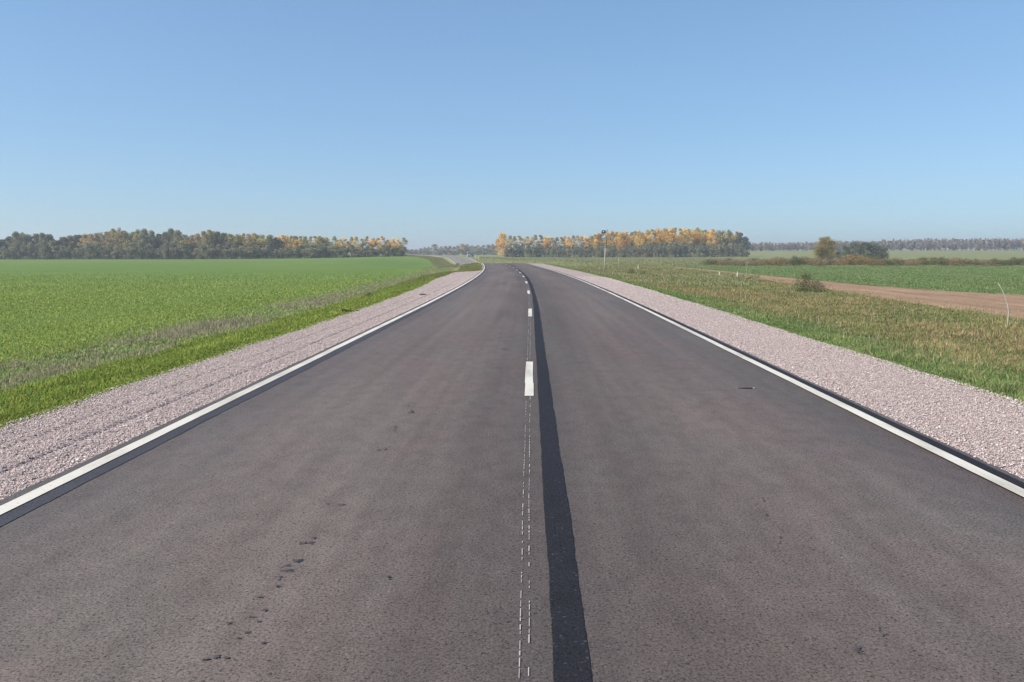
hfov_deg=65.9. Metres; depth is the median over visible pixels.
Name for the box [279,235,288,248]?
tree
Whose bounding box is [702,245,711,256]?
tree
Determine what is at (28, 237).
tree
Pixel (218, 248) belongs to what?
tree
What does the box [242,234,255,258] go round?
tree
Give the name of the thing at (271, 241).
tree
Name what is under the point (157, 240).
tree
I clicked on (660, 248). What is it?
tree
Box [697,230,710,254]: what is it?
tree
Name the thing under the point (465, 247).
tree
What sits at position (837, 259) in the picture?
shrub
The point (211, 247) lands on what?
tree
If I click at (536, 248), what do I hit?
tree
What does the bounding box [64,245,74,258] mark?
tree
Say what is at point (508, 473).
road
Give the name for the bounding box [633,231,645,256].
tree
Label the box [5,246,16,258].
tree
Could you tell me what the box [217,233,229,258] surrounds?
tree
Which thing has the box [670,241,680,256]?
tree
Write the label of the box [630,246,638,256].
tree
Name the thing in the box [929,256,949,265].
shrub
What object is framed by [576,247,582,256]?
tree
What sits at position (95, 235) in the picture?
tree
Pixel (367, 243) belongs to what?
tree
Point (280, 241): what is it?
tree
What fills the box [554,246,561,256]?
tree
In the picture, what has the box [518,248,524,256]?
tree
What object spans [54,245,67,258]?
tree
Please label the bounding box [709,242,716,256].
tree
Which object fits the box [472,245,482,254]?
tree
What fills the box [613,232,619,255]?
tree
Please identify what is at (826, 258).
shrub
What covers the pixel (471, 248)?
tree
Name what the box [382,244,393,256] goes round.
tree
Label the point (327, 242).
tree
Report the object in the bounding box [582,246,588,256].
tree
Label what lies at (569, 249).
tree
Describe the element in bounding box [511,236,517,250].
tree
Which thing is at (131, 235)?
tree
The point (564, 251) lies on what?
tree
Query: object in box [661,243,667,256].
tree
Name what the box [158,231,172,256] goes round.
tree
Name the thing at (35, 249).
tree
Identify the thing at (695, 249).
tree
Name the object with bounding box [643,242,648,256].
tree
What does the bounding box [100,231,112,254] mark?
tree
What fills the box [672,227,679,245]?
tree
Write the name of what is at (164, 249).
tree
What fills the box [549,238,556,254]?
tree
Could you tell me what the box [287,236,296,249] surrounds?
tree
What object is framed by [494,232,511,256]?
tree
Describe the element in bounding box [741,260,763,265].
shrub
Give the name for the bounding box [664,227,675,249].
tree
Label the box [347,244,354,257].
tree
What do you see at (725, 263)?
shrub
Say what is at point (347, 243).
tree
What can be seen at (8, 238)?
tree
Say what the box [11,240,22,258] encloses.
tree
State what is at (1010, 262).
shrub
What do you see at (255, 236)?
tree
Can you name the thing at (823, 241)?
tree
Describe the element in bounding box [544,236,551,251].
tree
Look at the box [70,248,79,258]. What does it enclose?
bush
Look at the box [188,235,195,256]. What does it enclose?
tree
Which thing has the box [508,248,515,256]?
tree
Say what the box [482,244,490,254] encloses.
tree
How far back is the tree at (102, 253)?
363.08 m
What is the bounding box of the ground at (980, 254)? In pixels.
[0,249,1023,428]
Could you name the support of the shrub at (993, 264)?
on the ground at (980, 254)
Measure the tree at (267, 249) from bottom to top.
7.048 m
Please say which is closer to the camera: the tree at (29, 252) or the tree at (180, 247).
the tree at (29, 252)
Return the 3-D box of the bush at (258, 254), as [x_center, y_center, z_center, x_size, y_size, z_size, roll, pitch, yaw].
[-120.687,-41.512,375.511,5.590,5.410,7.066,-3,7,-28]
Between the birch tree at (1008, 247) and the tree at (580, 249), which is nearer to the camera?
the tree at (580, 249)
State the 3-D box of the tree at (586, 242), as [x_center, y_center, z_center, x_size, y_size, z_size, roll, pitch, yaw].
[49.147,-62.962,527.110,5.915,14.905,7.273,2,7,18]
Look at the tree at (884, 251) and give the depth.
323.84 m
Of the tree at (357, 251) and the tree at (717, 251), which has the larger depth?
the tree at (717, 251)
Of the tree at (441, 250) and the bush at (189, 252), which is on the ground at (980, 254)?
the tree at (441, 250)
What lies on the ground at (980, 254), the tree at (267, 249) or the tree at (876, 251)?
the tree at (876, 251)
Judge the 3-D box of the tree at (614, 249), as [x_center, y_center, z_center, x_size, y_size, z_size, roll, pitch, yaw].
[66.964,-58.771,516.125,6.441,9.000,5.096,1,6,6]
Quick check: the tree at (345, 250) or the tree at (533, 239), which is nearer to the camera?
the tree at (345, 250)
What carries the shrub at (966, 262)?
on the ground at (980, 254)
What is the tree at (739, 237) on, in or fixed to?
on the ground at (980, 254)
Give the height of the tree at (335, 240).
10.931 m
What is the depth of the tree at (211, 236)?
377.46 m
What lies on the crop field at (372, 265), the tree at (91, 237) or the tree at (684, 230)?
the tree at (91, 237)
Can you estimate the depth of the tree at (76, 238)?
372.58 m
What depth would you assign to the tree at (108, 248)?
363.44 m
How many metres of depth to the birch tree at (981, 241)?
855.97 m
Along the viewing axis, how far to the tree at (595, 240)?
524.67 m
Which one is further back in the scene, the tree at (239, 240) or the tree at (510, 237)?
the tree at (510, 237)
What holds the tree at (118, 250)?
on the crop field at (372, 265)
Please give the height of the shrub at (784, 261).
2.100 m
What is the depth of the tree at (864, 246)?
323.26 m
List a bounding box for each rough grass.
[408,255,468,267]
[480,256,759,285]
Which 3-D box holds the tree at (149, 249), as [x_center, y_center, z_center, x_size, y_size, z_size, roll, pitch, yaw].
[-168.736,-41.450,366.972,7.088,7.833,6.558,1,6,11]
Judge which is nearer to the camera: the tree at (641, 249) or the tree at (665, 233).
the tree at (641, 249)
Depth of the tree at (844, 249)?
324.00 m
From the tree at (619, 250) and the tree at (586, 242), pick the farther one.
the tree at (586, 242)
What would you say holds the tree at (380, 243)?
on the crop field at (372, 265)
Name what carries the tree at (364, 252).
on the crop field at (372, 265)
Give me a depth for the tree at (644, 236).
521.85 m
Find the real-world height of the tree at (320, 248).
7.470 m
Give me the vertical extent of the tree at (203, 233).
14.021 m
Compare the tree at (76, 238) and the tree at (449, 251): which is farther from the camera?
the tree at (449, 251)
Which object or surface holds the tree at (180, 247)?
on the crop field at (372, 265)
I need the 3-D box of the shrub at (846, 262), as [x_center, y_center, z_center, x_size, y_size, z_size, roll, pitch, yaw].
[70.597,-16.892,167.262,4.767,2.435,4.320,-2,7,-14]
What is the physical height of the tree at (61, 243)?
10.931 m
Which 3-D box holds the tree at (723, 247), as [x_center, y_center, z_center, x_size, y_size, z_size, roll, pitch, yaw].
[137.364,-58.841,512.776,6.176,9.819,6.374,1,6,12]
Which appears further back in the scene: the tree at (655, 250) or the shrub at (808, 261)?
the tree at (655, 250)
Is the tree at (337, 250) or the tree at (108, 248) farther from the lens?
the tree at (337, 250)
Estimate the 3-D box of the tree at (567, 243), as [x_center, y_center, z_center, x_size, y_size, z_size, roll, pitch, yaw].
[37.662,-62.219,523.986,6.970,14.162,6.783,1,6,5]
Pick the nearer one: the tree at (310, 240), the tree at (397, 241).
the tree at (310, 240)
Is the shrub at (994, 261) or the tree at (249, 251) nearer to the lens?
the shrub at (994, 261)
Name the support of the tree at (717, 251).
on the ground at (980, 254)
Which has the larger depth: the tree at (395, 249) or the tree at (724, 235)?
the tree at (724, 235)
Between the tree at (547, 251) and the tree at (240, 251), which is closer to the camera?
the tree at (240, 251)
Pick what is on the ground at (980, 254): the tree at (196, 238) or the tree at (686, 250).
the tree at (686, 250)
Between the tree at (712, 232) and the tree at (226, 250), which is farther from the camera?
the tree at (712, 232)
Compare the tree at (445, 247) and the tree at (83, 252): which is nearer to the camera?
the tree at (83, 252)
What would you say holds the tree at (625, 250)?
on the ground at (980, 254)
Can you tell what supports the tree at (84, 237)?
on the crop field at (372, 265)
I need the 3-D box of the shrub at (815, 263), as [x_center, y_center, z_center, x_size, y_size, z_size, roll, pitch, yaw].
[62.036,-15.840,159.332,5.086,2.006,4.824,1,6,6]
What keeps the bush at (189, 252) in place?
on the crop field at (372, 265)
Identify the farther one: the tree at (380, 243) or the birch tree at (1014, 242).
the birch tree at (1014, 242)
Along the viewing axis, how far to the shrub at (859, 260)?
170.82 m
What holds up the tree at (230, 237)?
on the crop field at (372, 265)
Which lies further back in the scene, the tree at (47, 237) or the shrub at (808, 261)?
the tree at (47, 237)
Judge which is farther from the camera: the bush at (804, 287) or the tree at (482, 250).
the tree at (482, 250)
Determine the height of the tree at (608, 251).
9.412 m
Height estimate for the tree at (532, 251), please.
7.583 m
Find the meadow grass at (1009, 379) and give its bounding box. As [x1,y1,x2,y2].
[547,263,1023,408]
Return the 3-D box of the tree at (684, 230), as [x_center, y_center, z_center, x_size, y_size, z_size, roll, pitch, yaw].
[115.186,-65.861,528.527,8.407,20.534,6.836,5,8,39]
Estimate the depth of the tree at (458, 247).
854.60 m
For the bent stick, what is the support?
on the ground at (980, 254)
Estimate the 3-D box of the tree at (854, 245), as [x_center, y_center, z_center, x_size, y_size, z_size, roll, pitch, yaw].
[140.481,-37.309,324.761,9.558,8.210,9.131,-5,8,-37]
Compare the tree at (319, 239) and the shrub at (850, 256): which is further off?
the tree at (319, 239)
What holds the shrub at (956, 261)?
on the ground at (980, 254)
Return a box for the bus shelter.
[467,251,473,257]
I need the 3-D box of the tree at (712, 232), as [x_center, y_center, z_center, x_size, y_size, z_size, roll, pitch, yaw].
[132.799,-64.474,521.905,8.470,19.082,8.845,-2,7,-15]
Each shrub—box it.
[698,259,715,264]
[716,258,730,264]
[724,258,751,265]
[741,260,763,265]
[760,258,776,265]
[771,256,789,265]
[773,257,792,265]
[787,255,801,265]
[791,256,807,265]
[802,258,821,265]
[808,258,831,265]
[822,256,836,264]
[831,257,847,265]
[835,254,863,264]
[837,256,853,264]
[852,255,872,264]
[859,255,879,264]
[860,256,884,265]
[881,258,895,265]
[885,257,903,265]
[894,259,910,264]
[900,259,930,265]
[909,257,933,264]
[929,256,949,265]
[944,257,972,265]
[952,258,980,265]
[968,260,1000,265]
[982,258,1003,264]
[993,260,1007,265]
[1003,259,1015,265]
[1011,257,1023,265]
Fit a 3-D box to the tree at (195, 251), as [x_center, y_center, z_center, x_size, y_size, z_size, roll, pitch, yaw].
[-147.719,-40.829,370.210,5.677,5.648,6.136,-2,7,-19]
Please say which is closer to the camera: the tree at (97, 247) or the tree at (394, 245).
the tree at (97, 247)
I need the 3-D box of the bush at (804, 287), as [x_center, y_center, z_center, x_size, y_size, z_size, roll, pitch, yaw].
[19.061,-3.749,51.467,1.679,1.552,2.018,2,7,16]
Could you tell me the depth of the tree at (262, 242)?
379.20 m
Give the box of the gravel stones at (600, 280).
[574,276,1023,478]
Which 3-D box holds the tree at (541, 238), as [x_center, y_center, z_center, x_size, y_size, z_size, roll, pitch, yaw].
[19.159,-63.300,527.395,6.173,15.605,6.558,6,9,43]
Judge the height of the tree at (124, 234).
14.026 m
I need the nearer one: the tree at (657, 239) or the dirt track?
the dirt track
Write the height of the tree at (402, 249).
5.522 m
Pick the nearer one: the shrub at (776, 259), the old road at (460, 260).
the shrub at (776, 259)
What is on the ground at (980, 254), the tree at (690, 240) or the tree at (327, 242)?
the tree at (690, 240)
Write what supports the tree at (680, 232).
on the ground at (980, 254)
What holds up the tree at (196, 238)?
on the crop field at (372, 265)
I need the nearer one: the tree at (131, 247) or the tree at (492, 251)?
the tree at (131, 247)
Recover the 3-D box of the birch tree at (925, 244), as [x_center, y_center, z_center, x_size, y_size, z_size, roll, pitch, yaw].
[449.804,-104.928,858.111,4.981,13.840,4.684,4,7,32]
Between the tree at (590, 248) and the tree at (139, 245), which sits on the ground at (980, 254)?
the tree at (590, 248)
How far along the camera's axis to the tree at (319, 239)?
388.94 m
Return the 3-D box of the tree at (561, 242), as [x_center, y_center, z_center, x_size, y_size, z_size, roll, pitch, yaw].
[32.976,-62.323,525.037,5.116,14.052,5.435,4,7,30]
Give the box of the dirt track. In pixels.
[676,267,1023,320]
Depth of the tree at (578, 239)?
524.88 m
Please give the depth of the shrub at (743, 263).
160.22 m
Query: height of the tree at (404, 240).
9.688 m
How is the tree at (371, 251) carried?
on the crop field at (372, 265)
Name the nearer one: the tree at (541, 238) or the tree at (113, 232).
the tree at (113, 232)
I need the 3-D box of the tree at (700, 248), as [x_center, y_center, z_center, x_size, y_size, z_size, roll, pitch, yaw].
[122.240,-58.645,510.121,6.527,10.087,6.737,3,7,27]
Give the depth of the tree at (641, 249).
510.40 m
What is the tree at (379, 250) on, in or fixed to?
on the crop field at (372, 265)
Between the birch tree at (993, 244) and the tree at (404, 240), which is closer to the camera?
the tree at (404, 240)
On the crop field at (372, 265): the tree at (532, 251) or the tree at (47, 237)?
the tree at (47, 237)
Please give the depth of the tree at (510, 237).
527.23 m
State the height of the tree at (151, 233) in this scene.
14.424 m
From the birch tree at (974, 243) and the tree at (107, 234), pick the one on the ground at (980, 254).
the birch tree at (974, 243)
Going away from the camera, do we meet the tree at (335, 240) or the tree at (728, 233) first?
the tree at (335, 240)
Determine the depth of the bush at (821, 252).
324.53 m
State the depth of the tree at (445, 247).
855.58 m
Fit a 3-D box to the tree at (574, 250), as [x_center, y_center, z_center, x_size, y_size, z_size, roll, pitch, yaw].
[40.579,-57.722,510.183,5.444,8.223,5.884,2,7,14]
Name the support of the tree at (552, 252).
on the ground at (980, 254)
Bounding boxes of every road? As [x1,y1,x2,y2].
[0,257,1023,681]
[430,255,475,264]
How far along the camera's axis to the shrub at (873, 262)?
159.68 m
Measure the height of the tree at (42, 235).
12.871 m
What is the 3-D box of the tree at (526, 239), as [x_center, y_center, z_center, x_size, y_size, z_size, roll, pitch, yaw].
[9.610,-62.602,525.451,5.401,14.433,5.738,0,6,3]
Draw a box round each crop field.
[0,255,435,359]
[673,266,1023,294]
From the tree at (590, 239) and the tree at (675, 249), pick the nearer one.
the tree at (675, 249)
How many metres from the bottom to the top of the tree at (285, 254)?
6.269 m
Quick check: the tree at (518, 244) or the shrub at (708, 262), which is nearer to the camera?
the shrub at (708, 262)
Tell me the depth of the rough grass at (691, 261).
135.31 m
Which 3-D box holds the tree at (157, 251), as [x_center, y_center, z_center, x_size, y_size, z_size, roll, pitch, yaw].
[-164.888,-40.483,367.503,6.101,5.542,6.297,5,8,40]
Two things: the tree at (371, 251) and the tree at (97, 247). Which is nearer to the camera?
the tree at (97, 247)
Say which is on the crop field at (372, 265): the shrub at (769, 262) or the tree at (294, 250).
the tree at (294, 250)
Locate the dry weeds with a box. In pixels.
[0,267,455,390]
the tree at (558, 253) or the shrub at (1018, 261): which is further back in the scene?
the tree at (558, 253)
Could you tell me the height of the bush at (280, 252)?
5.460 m
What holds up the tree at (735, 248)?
on the ground at (980, 254)
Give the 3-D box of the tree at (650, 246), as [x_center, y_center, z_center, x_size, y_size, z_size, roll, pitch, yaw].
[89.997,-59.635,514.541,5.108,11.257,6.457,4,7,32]
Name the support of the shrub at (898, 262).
on the ground at (980, 254)
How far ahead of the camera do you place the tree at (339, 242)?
386.42 m
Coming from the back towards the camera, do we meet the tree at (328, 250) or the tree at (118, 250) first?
the tree at (328, 250)
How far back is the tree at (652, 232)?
520.69 m
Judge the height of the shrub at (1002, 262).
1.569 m
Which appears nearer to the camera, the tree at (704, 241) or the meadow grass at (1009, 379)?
the meadow grass at (1009, 379)
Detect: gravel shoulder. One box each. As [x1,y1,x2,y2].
[0,255,482,497]
[457,256,1023,477]
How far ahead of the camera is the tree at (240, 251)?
372.63 m
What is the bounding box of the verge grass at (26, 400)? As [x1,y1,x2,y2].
[0,262,485,446]
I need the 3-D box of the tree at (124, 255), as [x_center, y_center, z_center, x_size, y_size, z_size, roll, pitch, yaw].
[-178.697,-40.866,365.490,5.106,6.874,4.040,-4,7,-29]
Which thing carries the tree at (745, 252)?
on the ground at (980, 254)
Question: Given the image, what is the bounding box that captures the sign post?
[602,230,606,271]
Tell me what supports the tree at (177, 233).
on the crop field at (372, 265)
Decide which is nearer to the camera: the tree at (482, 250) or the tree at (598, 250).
the tree at (598, 250)
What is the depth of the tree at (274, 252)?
376.51 m
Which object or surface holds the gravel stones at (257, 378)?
on the ground at (980, 254)
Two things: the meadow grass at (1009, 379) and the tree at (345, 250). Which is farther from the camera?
the tree at (345, 250)
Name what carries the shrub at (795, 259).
on the ground at (980, 254)
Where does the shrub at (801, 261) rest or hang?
on the ground at (980, 254)
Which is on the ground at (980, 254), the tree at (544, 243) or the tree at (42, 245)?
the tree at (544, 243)
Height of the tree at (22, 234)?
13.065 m
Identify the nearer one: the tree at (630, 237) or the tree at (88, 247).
the tree at (88, 247)
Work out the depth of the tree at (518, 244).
530.15 m
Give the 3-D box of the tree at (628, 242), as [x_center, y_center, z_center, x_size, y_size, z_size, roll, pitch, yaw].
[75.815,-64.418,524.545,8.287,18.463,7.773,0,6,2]
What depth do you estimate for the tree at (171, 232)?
376.51 m
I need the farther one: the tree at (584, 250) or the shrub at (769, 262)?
the tree at (584, 250)
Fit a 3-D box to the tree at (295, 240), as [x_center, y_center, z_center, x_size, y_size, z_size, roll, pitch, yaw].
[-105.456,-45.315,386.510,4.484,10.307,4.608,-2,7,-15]
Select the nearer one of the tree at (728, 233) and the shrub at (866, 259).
the shrub at (866, 259)
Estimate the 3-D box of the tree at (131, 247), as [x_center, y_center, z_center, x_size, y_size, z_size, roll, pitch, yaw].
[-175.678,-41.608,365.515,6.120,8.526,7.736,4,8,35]
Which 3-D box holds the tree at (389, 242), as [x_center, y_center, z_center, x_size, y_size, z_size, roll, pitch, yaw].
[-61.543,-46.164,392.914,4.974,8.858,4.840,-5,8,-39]
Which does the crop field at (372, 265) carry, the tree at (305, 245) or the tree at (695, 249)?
the tree at (305, 245)
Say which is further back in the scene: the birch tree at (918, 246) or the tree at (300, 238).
the birch tree at (918, 246)
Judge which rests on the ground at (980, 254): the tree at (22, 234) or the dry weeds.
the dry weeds
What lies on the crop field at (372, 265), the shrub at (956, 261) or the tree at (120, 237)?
the tree at (120, 237)
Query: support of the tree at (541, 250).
on the ground at (980, 254)
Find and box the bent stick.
[998,283,1009,324]
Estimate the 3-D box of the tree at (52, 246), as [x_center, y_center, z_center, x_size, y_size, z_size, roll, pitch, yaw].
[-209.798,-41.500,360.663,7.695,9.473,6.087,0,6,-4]
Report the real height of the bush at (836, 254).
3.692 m
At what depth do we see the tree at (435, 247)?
854.20 m
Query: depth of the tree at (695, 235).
523.40 m
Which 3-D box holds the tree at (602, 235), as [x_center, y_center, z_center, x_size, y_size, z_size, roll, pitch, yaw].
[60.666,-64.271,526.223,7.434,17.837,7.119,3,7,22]
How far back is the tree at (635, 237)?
525.91 m
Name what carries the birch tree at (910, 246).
on the ground at (980, 254)
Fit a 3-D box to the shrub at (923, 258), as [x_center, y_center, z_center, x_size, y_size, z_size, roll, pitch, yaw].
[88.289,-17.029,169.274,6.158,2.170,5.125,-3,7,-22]
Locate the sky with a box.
[0,0,1023,250]
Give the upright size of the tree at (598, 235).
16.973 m
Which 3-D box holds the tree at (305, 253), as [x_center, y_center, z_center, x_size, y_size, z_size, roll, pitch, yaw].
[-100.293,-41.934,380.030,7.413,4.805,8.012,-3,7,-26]
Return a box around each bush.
[792,272,815,291]
[806,278,825,292]
[813,246,829,258]
[823,245,836,258]
[834,251,841,258]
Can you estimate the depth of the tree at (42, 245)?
358.48 m
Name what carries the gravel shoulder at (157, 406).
on the ground at (980, 254)
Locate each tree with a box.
[0,236,17,249]
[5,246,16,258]
[7,231,24,258]
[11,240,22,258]
[18,242,27,258]
[19,232,26,253]
[19,234,35,257]
[23,242,35,258]
[32,233,40,253]
[32,243,41,258]
[36,232,47,257]
[36,240,51,258]
[41,234,60,258]
[45,240,60,258]
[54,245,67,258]
[58,237,69,258]
[63,235,81,256]
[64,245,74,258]
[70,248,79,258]
[73,235,83,258]
[77,234,90,255]
[77,247,85,258]
[80,242,95,258]
[84,234,98,256]
[92,242,100,258]
[93,233,102,246]
[96,232,107,245]
[99,246,109,258]
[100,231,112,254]
[103,246,116,258]
[105,228,118,254]
[110,246,124,258]
[113,227,125,257]
[115,230,131,256]
[121,245,130,258]
[124,242,140,258]
[127,232,135,257]
[129,229,146,255]
[132,240,147,258]
[139,228,153,258]
[142,243,156,258]
[148,230,157,247]
[150,248,163,258]
[151,234,164,258]
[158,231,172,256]
[158,243,170,258]
[168,228,179,258]
[168,230,186,258]
[169,243,178,258]
[173,241,187,258]
[178,234,193,255]
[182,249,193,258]
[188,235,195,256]
[191,233,202,256]
[192,248,202,258]
[196,244,207,258]
[197,231,211,255]
[200,229,220,257]
[207,244,216,258]
[211,231,220,258]
[213,244,224,258]
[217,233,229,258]
[221,233,238,257]
[221,245,230,258]
[230,244,238,258]
[232,234,245,257]
[233,246,246,258]
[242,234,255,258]
[242,247,256,258]
[250,233,261,257]
[252,234,272,255]
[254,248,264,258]
[260,245,273,258]
[263,235,277,254]
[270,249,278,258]
[273,237,282,256]
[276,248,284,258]
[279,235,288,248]
[279,247,293,258]
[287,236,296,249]
[287,246,300,257]
[293,238,300,252]
[296,249,309,257]
[297,235,310,257]
[297,236,304,250]
[306,236,315,252]
[306,244,319,257]
[313,244,326,257]
[314,236,326,256]
[320,237,333,256]
[324,246,333,257]
[329,246,341,257]
[330,236,338,254]
[337,239,344,255]
[339,238,349,252]
[339,244,348,257]
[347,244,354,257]
[351,237,362,253]
[354,248,361,256]
[360,247,368,256]
[364,236,371,256]
[366,248,375,256]
[369,238,376,253]
[373,247,384,256]
[377,236,386,254]
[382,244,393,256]
[384,239,392,253]
[391,237,397,252]
[391,247,399,256]
[396,238,402,250]
[397,246,407,255]
[399,237,407,254]
[429,244,439,254]
[438,246,445,254]
[443,246,448,254]
[446,246,453,254]
[450,246,458,254]
[454,245,462,254]
[458,244,467,254]
[463,244,470,254]
[467,245,476,253]
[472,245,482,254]
[480,245,487,254]
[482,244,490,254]
[487,244,495,254]
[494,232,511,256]
[507,236,513,251]
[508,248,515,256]
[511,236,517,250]
[515,248,520,256]
[516,236,521,249]
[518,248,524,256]
[522,236,529,254]
[523,246,530,256]
[529,246,534,256]
[531,234,540,254]
[533,246,538,256]
[535,235,543,253]
[538,246,544,256]
[541,237,548,254]
[542,248,550,256]
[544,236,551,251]
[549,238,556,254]
[549,246,557,256]
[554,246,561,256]
[558,237,564,249]
[560,248,567,256]
[564,237,573,253]
[566,246,572,256]
[571,245,577,256]
[572,235,581,248]
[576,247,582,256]
[578,236,584,253]
[582,236,589,252]
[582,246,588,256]
[584,237,592,255]
[585,245,594,256]
[590,234,598,253]
[594,233,601,256]
[594,245,601,256]
[598,232,607,253]
[599,243,604,256]
[603,231,612,256]
[603,244,612,256]
[607,231,617,252]
[610,244,616,256]
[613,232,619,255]
[615,247,623,256]
[616,231,626,253]
[621,230,630,254]
[622,246,629,256]
[627,234,634,245]
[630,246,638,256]
[631,231,638,252]
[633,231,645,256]
[638,244,644,256]
[640,233,647,256]
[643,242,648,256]
[645,229,657,252]
[646,241,653,256]
[652,245,658,256]
[653,227,660,255]
[657,242,664,256]
[659,229,669,253]
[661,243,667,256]
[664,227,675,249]
[665,241,673,256]
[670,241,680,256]
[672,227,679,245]
[675,228,685,250]
[678,241,683,256]
[679,228,688,244]
[681,244,690,256]
[683,229,696,246]
[688,229,700,252]
[692,245,699,256]
[696,243,705,256]
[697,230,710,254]
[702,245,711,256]
[706,229,719,253]
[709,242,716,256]
[713,229,722,253]
[715,244,721,256]
[719,230,728,255]
[719,243,727,256]
[724,230,734,255]
[726,243,733,256]
[732,243,737,256]
[735,232,746,256]
[741,237,751,255]
[742,249,749,256]
[809,236,839,258]
[836,245,852,258]
[845,240,863,258]
[857,241,877,257]
[862,241,881,258]
[875,245,889,258]
[906,240,912,250]
[916,239,920,250]
[923,238,927,250]
[929,238,933,248]
[935,240,941,250]
[950,238,955,249]
[956,239,961,248]
[971,238,976,249]
[978,240,985,248]
[991,238,995,249]
[1005,239,1011,249]
[1012,239,1017,249]
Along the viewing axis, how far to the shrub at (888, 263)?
158.54 m
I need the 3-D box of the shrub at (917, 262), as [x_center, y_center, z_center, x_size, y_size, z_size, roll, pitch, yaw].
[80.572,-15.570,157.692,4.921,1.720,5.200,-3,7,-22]
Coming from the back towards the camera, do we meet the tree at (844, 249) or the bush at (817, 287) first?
the tree at (844, 249)
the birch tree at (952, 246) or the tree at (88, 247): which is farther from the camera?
the birch tree at (952, 246)
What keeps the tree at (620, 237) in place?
on the ground at (980, 254)
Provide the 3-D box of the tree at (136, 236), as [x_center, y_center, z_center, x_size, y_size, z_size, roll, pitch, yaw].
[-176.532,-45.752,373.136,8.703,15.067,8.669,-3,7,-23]
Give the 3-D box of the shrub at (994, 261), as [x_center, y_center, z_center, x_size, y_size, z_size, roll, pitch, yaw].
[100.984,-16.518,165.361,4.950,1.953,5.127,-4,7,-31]
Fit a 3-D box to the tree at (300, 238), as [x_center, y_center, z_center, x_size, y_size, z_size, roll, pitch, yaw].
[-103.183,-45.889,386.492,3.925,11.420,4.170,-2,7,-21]
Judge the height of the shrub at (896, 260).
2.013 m
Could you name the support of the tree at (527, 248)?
on the ground at (980, 254)
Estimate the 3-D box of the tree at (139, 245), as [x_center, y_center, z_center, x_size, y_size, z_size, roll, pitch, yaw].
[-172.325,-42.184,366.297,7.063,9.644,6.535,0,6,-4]
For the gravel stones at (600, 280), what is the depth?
10.98 m
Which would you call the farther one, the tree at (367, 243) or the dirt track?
the tree at (367, 243)
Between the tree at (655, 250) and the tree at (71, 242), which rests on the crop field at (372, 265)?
the tree at (71, 242)
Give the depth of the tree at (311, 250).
380.07 m
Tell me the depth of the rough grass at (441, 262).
269.02 m
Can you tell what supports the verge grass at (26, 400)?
on the ground at (980, 254)
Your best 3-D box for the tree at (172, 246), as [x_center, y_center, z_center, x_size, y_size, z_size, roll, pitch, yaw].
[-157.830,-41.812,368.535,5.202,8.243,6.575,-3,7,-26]
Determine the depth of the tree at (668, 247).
509.02 m
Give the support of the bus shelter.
on the ground at (980, 254)
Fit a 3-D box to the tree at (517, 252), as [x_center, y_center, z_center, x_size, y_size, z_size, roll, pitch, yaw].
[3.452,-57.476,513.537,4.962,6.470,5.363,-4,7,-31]
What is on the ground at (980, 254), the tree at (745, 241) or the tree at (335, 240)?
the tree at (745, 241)
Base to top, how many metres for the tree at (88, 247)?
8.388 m
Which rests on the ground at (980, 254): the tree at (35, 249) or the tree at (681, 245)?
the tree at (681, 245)
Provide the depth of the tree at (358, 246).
388.27 m
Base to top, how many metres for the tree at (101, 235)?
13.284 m
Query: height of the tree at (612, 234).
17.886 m
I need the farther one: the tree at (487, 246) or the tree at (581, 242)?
the tree at (487, 246)
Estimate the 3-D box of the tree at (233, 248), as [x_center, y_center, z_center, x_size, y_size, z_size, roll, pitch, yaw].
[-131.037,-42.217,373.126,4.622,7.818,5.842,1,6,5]
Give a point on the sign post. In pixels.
(603, 231)
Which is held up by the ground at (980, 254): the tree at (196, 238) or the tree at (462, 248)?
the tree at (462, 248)
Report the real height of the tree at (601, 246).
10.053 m
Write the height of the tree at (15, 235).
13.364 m
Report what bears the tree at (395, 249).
on the crop field at (372, 265)
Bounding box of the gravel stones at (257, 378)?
[0,276,473,499]
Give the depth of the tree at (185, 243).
374.15 m
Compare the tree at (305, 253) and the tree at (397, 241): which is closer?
the tree at (305, 253)
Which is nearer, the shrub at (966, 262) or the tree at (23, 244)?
the shrub at (966, 262)
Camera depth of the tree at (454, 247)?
854.43 m
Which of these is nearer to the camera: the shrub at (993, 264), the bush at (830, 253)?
the shrub at (993, 264)
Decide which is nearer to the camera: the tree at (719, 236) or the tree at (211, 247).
the tree at (211, 247)

